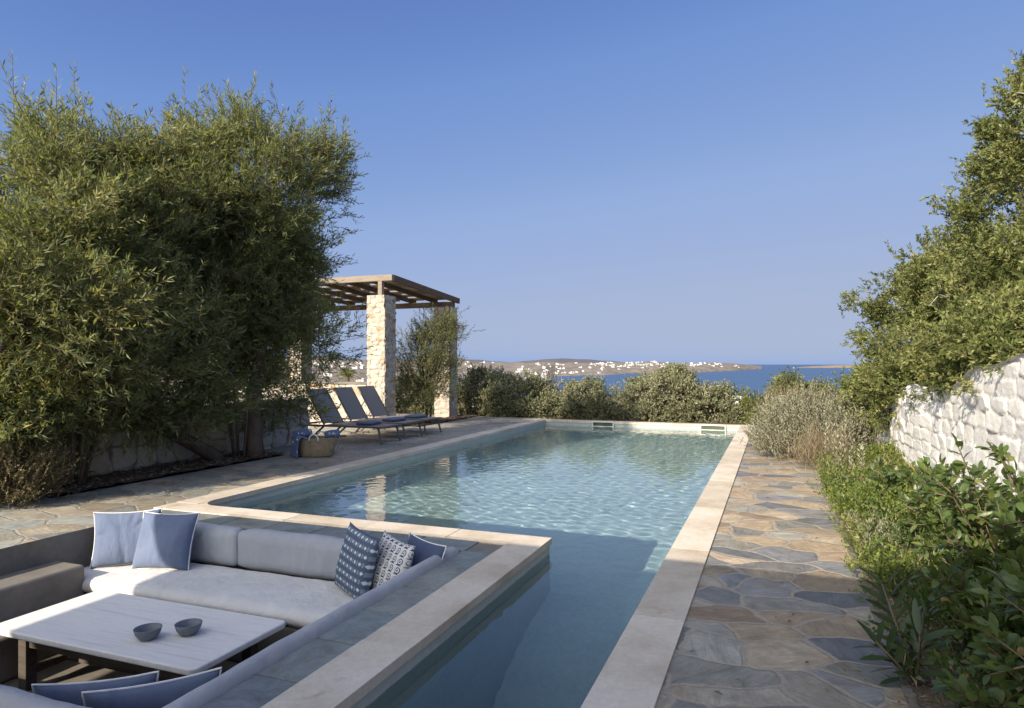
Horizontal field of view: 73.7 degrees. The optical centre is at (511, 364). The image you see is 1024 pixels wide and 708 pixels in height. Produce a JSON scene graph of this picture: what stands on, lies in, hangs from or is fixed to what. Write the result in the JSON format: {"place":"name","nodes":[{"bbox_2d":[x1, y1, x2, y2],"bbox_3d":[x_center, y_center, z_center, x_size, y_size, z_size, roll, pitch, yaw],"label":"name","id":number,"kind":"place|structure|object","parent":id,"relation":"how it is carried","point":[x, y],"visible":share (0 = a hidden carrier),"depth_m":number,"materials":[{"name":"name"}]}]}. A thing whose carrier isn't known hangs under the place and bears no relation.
{"place":"outdoors","nodes":[
{"label":"outdoors","id":0,"kind":"place"},
{"bbox_2d":[0,414,540,548],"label":"terrace","id":1,"kind":"structure","parent":0,"point":[48,517],"depth_m":8.66,"materials":[{"name":"stone"}]},
{"bbox_2d":[1,398,309,491],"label":"stone wall","id":2,"kind":"structure","parent":1,"relation":"on","point":[111,459],"depth_m":10.14,"materials":[{"name":"grey stone"}]},
{"bbox_2d":[39,414,476,494],"bbox_3d":[-5.869,1.470,14.740,6.450,0.036,12.710,0,0,21],"label":"soil bed","id":3,"kind":"object","parent":1,"relation":"on","point":[146,474],"visible":0.21,"depth_m":9.46,"materials":[{"name":"brown soil"}]},
{"bbox_2d":[0,428,79,508],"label":"dry shrub","id":4,"kind":"object","parent":3,"relation":"on","point":[17,464],"visible":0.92,"depth_m":7.22,"materials":[{"name":"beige plant"}]},
{"bbox_2d":[0,49,266,497],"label":"leafy tree","id":5,"kind":"object","parent":3,"relation":"on","point":[64,372],"visible":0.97,"depth_m":7.84,"materials":[{"name":"green plant"}]},
{"bbox_2d":[35,65,373,460],"bbox_3d":[-4.591,-1.536,10.944,4.355,6.144,5.164,0,0,21],"label":"leafy tree","id":6,"kind":"object","parent":3,"relation":"on","point":[262,287],"visible":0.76,"depth_m":10.44,"materials":[{"name":"green plant"}]},
{"bbox_2d":[395,303,485,422],"bbox_3d":[-2.064,-0.017,17.182,2.302,3.148,2.328,0,0,21],"label":"young tree","id":7,"kind":"object","parent":3,"relation":"on","point":[433,355],"visible":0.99,"depth_m":16.96,"materials":[{"name":"green plant"}]},
{"bbox_2d":[238,381,366,424],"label":"stone wall","id":8,"kind":"structure","parent":1,"relation":"on","point":[353,385],"depth_m":16.56,"materials":[{"name":"beige stone"}]},
{"bbox_2d":[298,431,336,457],"bbox_3d":[-3.192,1.303,11.132,0.673,0.390,0.488,0,0,-1],"label":"basket","id":9,"kind":"object","parent":1,"relation":"on","point":[316,446],"visible":0.92,"depth_m":10.95,"materials":[{"name":"brown wicker"}]},
{"bbox_2d":[290,435,307,457],"bbox_3d":[-3.414,1.317,10.964,0.212,0.345,0.313,0,0,-39],"label":"towel","id":10,"kind":"object","parent":9,"relation":"hanging from","point":[294,445],"visible":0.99,"depth_m":10.88,"materials":[{"name":"blue fabric"}]},
{"bbox_2d":[292,429,312,436],"bbox_3d":[-3.431,1.134,11.181,0.300,0.134,0.130,-8,0,1],"label":"towel","id":11,"kind":"object","parent":9,"relation":"in","point":[305,432],"visible":0.71,"depth_m":11.13,"materials":[{"name":"blue fabric"}]},
{"bbox_2d":[324,429,339,437],"bbox_3d":[-2.933,1.134,11.138,0.240,0.133,0.129,-8,2,-14],"label":"towel","id":12,"kind":"object","parent":9,"relation":"in","point":[332,433],"visible":0.92,"depth_m":11.09,"materials":[{"name":"blue fabric"}]},
{"bbox_2d":[218,274,459,428],"bbox_3d":[-4.977,-0.315,18.794,6.000,3.629,4.004,0,0,21],"label":"pergola","id":13,"kind":"object","parent":1,"relation":"on","point":[381,306],"visible":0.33,"depth_m":16.57,"materials":[{"name":"beige stone"}]},
{"bbox_2d":[308,388,401,444],"bbox_3d":[-3.200,0.993,13.406,1.950,1.016,0.744,0,0,21],"label":"sun lounger","id":14,"kind":"object","parent":1,"relation":"on","point":[336,413],"visible":0.62,"depth_m":13.40,"materials":[{"name":"grey"}]},
{"bbox_2d":[356,420,381,424],"bbox_3d":[-2.778,1.139,13.267,0.340,0.077,0.490,0,0,17],"label":"towel","id":15,"kind":"object","parent":14,"relation":"on","point":[371,422],"visible":0.98,"depth_m":13.09,"materials":[{"name":"blue fabric"}]},
{"bbox_2d":[334,387,423,438],"bbox_3d":[-2.887,0.993,14.272,1.950,1.016,0.744,0,0,21],"label":"sun lounger","id":16,"kind":"object","parent":1,"relation":"on","point":[350,403],"visible":0.73,"depth_m":14.37,"materials":[{"name":"grey"}]},
{"bbox_2d":[382,417,405,421],"bbox_3d":[-2.438,1.139,14.122,0.340,0.077,0.490,0,0,22],"label":"towel","id":17,"kind":"object","parent":16,"relation":"on","point":[393,419],"visible":1,"depth_m":13.94,"materials":[{"name":"blue fabric"}]},
{"bbox_2d":[357,385,441,434],"bbox_3d":[-2.583,0.993,15.119,1.950,1.016,0.744,0,0,21],"label":"sun lounger","id":18,"kind":"object","parent":1,"relation":"on","point":[373,402],"visible":0.73,"depth_m":15.21,"materials":[{"name":"grey"}]},
{"bbox_2d":[404,414,427,417],"bbox_3d":[-2.105,1.139,14.958,0.340,0.077,0.490,0,0,27],"label":"towel","id":19,"kind":"object","parent":18,"relation":"on","point":[416,416],"visible":0.99,"depth_m":14.80,"materials":[{"name":"blue fabric"}]},
{"bbox_2d":[99,447,916,707],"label":"fallen leaves","id":20,"kind":"object","parent":1,"relation":"on","point":[906,697],"visible":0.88,"depth_m":4.85,"materials":[{"name":"brown plant"}]},
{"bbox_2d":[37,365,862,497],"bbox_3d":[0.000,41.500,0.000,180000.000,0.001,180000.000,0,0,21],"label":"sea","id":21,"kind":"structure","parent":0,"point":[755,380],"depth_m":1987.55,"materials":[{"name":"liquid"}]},
{"bbox_2d":[797,365,869,367],"bbox_3d":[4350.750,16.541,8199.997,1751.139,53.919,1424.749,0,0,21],"label":"islet","id":22,"kind":"object","parent":21,"relation":"in","point":[837,366],"visible":0.4,"depth_m":7933.29,"materials":[{"name":"stone"}]},
{"bbox_2d":[396,359,508,362],"bbox_3d":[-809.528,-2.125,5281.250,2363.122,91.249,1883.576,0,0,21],"label":"hill","id":23,"kind":"structure","parent":0,"point":[469,360],"depth_m":4934.74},
{"bbox_2d":[144,356,761,402],"bbox_3d":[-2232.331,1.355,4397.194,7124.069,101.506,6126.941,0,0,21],"label":"coast hills","id":24,"kind":"structure","parent":0,"point":[573,366],"depth_m":3022.17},
{"bbox_2d":[0,0,1023,364],"label":"sky","id":25,"kind":"structure","parent":0,"point":[677,181],"materials":[{"name":"blue"}]},
{"bbox_2d":[511,358,616,362],"bbox_3d":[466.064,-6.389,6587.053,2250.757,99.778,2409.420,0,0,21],"label":"hill","id":26,"kind":"structure","parent":0,"point":[562,360],"depth_m":6027.56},
{"bbox_2d":[396,413,745,424],"bbox_3d":[4.193,1.530,17.838,23.000,0.001,0.895,0,0,21],"label":"bed","id":27,"kind":"object","parent":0,"point":[627,420],"visible":0.16,"depth_m":18.25,"materials":[{"name":"soil"}]},
{"bbox_2d":[401,396,747,426],"bbox_3d":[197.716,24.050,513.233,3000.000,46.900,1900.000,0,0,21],"label":"ground","id":28,"kind":"structure","parent":0,"point":[487,415],"depth_m":27.21,"materials":[{"name":"brown soil"}]},
{"bbox_2d":[334,366,362,380],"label":"bush","id":29,"kind":"object","parent":28,"relation":"on","point":[347,378],"visible":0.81,"depth_m":51.82,"materials":[{"name":"green plant"}]},
{"bbox_2d":[395,373,437,426],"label":"olive bush","id":30,"kind":"object","parent":28,"relation":"on","point":[406,411],"visible":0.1,"depth_m":22.63,"materials":[{"name":"green plant"}]},
{"bbox_2d":[153,419,752,707],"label":"swimming pool","id":31,"kind":"structure","parent":28,"relation":"in","point":[367,671],"depth_m":4.47,"materials":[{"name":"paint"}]},
{"bbox_2d":[0,510,503,707],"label":"sunken seating","id":32,"kind":"object","parent":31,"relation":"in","point":[36,575],"visible":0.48,"depth_m":5.18,"materials":[{"name":"grey concrete"}]},
{"bbox_2d":[0,684,89,707],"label":"back cushion","id":33,"kind":"object","parent":32,"relation":"on","point":[12,697],"visible":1,"depth_m":2.96,"materials":[{"name":"grey fabric"}]},
{"bbox_2d":[31,671,158,705],"bbox_3d":[-2.002,1.733,3.312,0.548,0.469,0.155,0,9,-15],"label":"pillow","id":34,"kind":"object","parent":32,"relation":"on","point":[67,692],"visible":0.53,"depth_m":3.25,"materials":[{"name":"blue fabric"}]},
{"bbox_2d":[0,590,284,690],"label":"coffee table","id":35,"kind":"object","parent":32,"relation":"on","point":[95,628],"visible":0.77,"depth_m":4.77,"materials":[{"name":"white wood"}]},
{"bbox_2d":[133,623,162,641],"bbox_3d":[-2.445,1.805,4.585,0.176,0.078,0.176,0,0,-4],"label":"bowl","id":36,"kind":"object","parent":35,"relation":"on","point":[147,632],"visible":1,"depth_m":4.57,"materials":[{"name":"grey ceramic"}]},
{"bbox_2d":[174,618,202,636],"bbox_3d":[-2.210,1.805,4.667,0.176,0.078,0.176,0,0,-9],"label":"bowl","id":37,"kind":"object","parent":35,"relation":"on","point":[188,627],"visible":1,"depth_m":4.65,"materials":[{"name":"grey ceramic"}]},
{"bbox_2d":[81,667,221,707],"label":"pillow","id":38,"kind":"object","parent":32,"relation":"on","point":[160,694],"visible":0.76,"depth_m":3.18,"materials":[{"name":"blue fabric"}]},
{"bbox_2d":[190,521,244,565],"bbox_3d":[-3.082,1.665,6.454,1.326,0.366,0.190,0,0,21],"label":"back cushion","id":39,"kind":"object","parent":32,"relation":"on","point":[217,544],"visible":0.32,"depth_m":6.23,"materials":[{"name":"grey fabric"}]},
{"bbox_2d":[82,563,354,627],"bbox_3d":[-2.219,1.892,5.667,3.501,0.160,0.773,0,0,21],"label":"seat cushion","id":40,"kind":"object","parent":32,"relation":"on","point":[298,602],"visible":0.62,"depth_m":5.55,"materials":[{"name":"grey fabric"}]},
{"bbox_2d":[89,508,161,568],"bbox_3d":[-3.520,1.590,6.239,0.568,0.509,0.230,0,-16,-18],"label":"pillow","id":41,"kind":"object","parent":40,"relation":"on","point":[116,535],"visible":0.72,"depth_m":6.14,"materials":[{"name":"blue fabric"}]},
{"bbox_2d":[131,511,199,570],"bbox_3d":[-3.117,1.590,6.144,0.548,0.519,0.230,0,-20,6],"label":"pillow","id":42,"kind":"object","parent":40,"relation":"on","point":[165,541],"visible":1,"depth_m":6.06,"materials":[{"name":"blue fabric"}]},
{"bbox_2d":[335,522,379,598],"bbox_3d":[-1.236,1.578,5.441,0.161,0.520,0.530,17,-6,-38],"label":"pillow","id":43,"kind":"object","parent":40,"relation":"on","point":[355,566],"visible":1,"depth_m":5.31,"materials":[{"name":"blue fabric"}]},
{"bbox_2d":[370,531,414,589],"bbox_3d":[-0.947,1.596,5.326,0.156,0.490,0.500,21,-10,-37],"label":"pillow","id":44,"kind":"object","parent":40,"relation":"on","point":[394,557],"visible":0.66,"depth_m":5.26,"materials":[{"name":"white fabric"}]},
{"bbox_2d":[407,532,446,566],"bbox_3d":[-0.710,1.603,5.330,0.144,0.479,0.489,19,-11,-42],"label":"pillow","id":45,"kind":"object","parent":40,"relation":"on","point":[424,550],"visible":0.29,"depth_m":5.29,"materials":[{"name":"blue fabric"}]},
{"bbox_2d":[238,529,344,579],"bbox_3d":[-1.864,1.664,5.985,1.284,0.366,0.190,0,0,21],"label":"back cushion","id":46,"kind":"object","parent":32,"relation":"on","point":[316,556],"visible":0.72,"depth_m":5.93,"materials":[{"name":"grey fabric"}]},
{"bbox_2d":[162,546,458,707],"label":"back cushion","id":47,"kind":"object","parent":32,"relation":"on","point":[229,679],"visible":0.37,"depth_m":3.63,"materials":[{"name":"grey fabric"}]},
{"bbox_2d":[232,424,736,707],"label":"water","id":48,"kind":"structure","parent":31,"relation":"in","point":[608,510],"depth_m":7.10,"materials":[{"name":"teal liquid"}]},
{"bbox_2d":[592,421,613,426],"bbox_3d":[2.358,1.552,17.722,0.580,0.144,0.030,0,0,21],"label":"pool skimmer","id":49,"kind":"object","parent":31,"relation":"attached to","point":[604,423],"visible":0.97,"depth_m":17.71,"materials":[{"name":"beige plastic"}]},
{"bbox_2d":[700,424,725,430],"bbox_3d":[4.925,1.552,16.733,0.620,0.144,0.030,0,0,21],"label":"pool skimmer","id":50,"kind":"object","parent":31,"relation":"attached to","point":[711,427],"visible":0.98,"depth_m":16.74,"materials":[{"name":"beige plastic"}]},
{"bbox_2d":[440,363,530,422],"bbox_3d":[-0.882,1.103,20.599,3.402,2.373,2.092,0,0,21],"label":"olive bush","id":51,"kind":"object","parent":28,"relation":"on","point":[483,402],"visible":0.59,"depth_m":20.16,"materials":[{"name":"green plant"}]},
{"bbox_2d":[494,369,569,418],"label":"olive bush","id":52,"kind":"object","parent":28,"relation":"on","point":[530,388],"visible":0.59,"depth_m":19.46,"materials":[{"name":"green plant"}]},
{"bbox_2d":[526,368,570,395],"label":"reed clump","id":53,"kind":"object","parent":28,"relation":"on","point":[557,380],"visible":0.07,"depth_m":22.73,"materials":[{"name":"plant"}]},
{"bbox_2d":[540,372,629,419],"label":"olive bush","id":54,"kind":"object","parent":28,"relation":"on","point":[581,400],"visible":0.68,"depth_m":18.99,"materials":[{"name":"green plant"}]},
{"bbox_2d":[607,362,719,422],"bbox_3d":[4.178,1.167,19.014,3.182,2.517,2.458,0,0,21],"label":"olive bush","id":55,"kind":"object","parent":28,"relation":"on","point":[657,396],"visible":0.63,"depth_m":18.43,"materials":[{"name":"green plant"}]},
{"bbox_2d":[674,378,749,423],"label":"olive bush","id":56,"kind":"object","parent":28,"relation":"on","point":[725,409],"visible":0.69,"depth_m":17.98,"materials":[{"name":"green plant"}]},
{"bbox_2d":[733,366,846,424],"bbox_3d":[7.062,1.159,17.177,3.930,2.250,2.448,0,0,37],"label":"olive bush","id":57,"kind":"object","parent":28,"relation":"on","point":[744,401],"visible":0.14,"depth_m":17.06,"materials":[{"name":"green plant"}]},
{"bbox_2d":[814,458,919,707],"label":"path edge","id":58,"kind":"object","parent":28,"relation":"on","point":[908,692],"visible":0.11,"depth_m":3.98,"materials":[{"name":"grey stone"}]},
{"bbox_2d":[655,427,908,707],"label":"path","id":59,"kind":"structure","parent":0,"point":[755,646],"depth_m":4.09,"materials":[{"name":"stone"}]},
{"bbox_2d":[815,441,1016,707],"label":"planting bed","id":60,"kind":"object","parent":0,"point":[926,690],"depth_m":3.35,"materials":[{"name":"soil"}]},
{"bbox_2d":[0,450,1016,707],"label":"leaf litter","id":61,"kind":"object","parent":60,"relation":"on","point":[196,464],"visible":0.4,"depth_m":8.58,"materials":[{"name":"plant"}]},
{"bbox_2d":[750,375,838,424],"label":"dry grass tuft","id":62,"kind":"object","parent":60,"relation":"on","point":[775,393],"visible":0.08,"depth_m":13.05,"materials":[{"name":"plant"}]},
{"bbox_2d":[740,377,885,462],"bbox_3d":[5.051,0.942,11.429,2.456,1.555,3.294,0,0,21],"label":"silver shrub","id":63,"kind":"object","parent":60,"relation":"on","point":[793,414],"visible":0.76,"depth_m":10.82,"materials":[{"name":"grey plant"}]},
{"bbox_2d":[772,418,860,469],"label":"dry grass tuft","id":64,"kind":"object","parent":60,"relation":"on","point":[809,453],"visible":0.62,"depth_m":9.84,"materials":[{"name":"plant"}]},
{"bbox_2d":[817,412,866,479],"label":"silver stalks","id":65,"kind":"object","parent":60,"relation":"on","point":[850,459],"visible":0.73,"depth_m":8.54,"materials":[{"name":"grey plant"}]},
{"bbox_2d":[838,505,908,558],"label":"silver herb","id":66,"kind":"object","parent":60,"relation":"on","point":[879,529],"visible":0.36,"depth_m":5.38,"materials":[{"name":"grey plant"}]},
{"bbox_2d":[806,437,981,604],"bbox_3d":[3.805,1.309,6.749,1.564,0.751,6.316,0,0,21],"label":"ground cover","id":67,"kind":"object","parent":60,"relation":"on","point":[876,448],"visible":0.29,"depth_m":5.87,"materials":[{"name":"green plant"}]},
{"bbox_2d":[853,567,955,685],"bbox_3d":[1.841,1.251,3.209,0.414,0.506,0.420,0,0,34],"label":"oleander","id":68,"kind":"object","parent":60,"relation":"on","point":[916,626],"visible":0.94,"depth_m":3.19,"materials":[{"name":"green plant"}]},
{"bbox_2d":[811,447,1015,706],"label":"dry weeds","id":69,"kind":"object","parent":60,"relation":"on","point":[940,695],"visible":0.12,"depth_m":4.56,"materials":[{"name":"plant"}]},
{"bbox_2d":[813,457,1018,707],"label":"dark weeds","id":70,"kind":"object","parent":60,"relation":"on","point":[924,595],"visible":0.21,"depth_m":4.21,"materials":[{"name":"green plant"}]},
{"bbox_2d":[866,455,967,507],"bbox_3d":[3.651,1.148,6.247,0.805,0.726,0.937,0,0,21],"label":"glossy shrub","id":71,"kind":"object","parent":60,"relation":"on","point":[887,473],"visible":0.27,"depth_m":6.05,"materials":[{"name":"green plant"}]},
{"bbox_2d":[867,354,1023,530],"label":"retaining wall","id":72,"kind":"structure","parent":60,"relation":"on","point":[994,413],"depth_m":6.24,"materials":[{"name":"white stone"}]},
{"bbox_2d":[887,471,1014,565],"bbox_3d":[3.036,1.129,4.801,0.794,0.751,1.280,0,0,21],"label":"glossy shrub","id":73,"kind":"object","parent":60,"relation":"on","point":[921,502],"visible":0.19,"depth_m":4.79,"materials":[{"name":"green plant"}]},
{"bbox_2d":[910,530,1023,689],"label":"glossy shrub","id":74,"kind":"object","parent":60,"relation":"on","point":[958,581],"visible":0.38,"depth_m":3.32,"materials":[{"name":"green plant"}]},
{"bbox_2d":[915,433,1023,579],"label":"glossy shrub","id":75,"kind":"object","parent":60,"relation":"on","point":[992,505],"visible":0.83,"depth_m":3.84,"materials":[{"name":"green plant"}]},
{"bbox_2d":[931,558,1023,707],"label":"glossy shrub","id":76,"kind":"object","parent":60,"relation":"on","point":[1003,653],"visible":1,"depth_m":2.48,"materials":[{"name":"green plant"}]},
{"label":"bank","id":77,"kind":"structure","parent":0,"visible":0},
{"bbox_2d":[828,48,1023,435],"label":"lentisk tree","id":78,"kind":"object","parent":77,"relation":"on","point":[960,299],"visible":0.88,"depth_m":7.84,"materials":[{"name":"green plant"}]}
]}

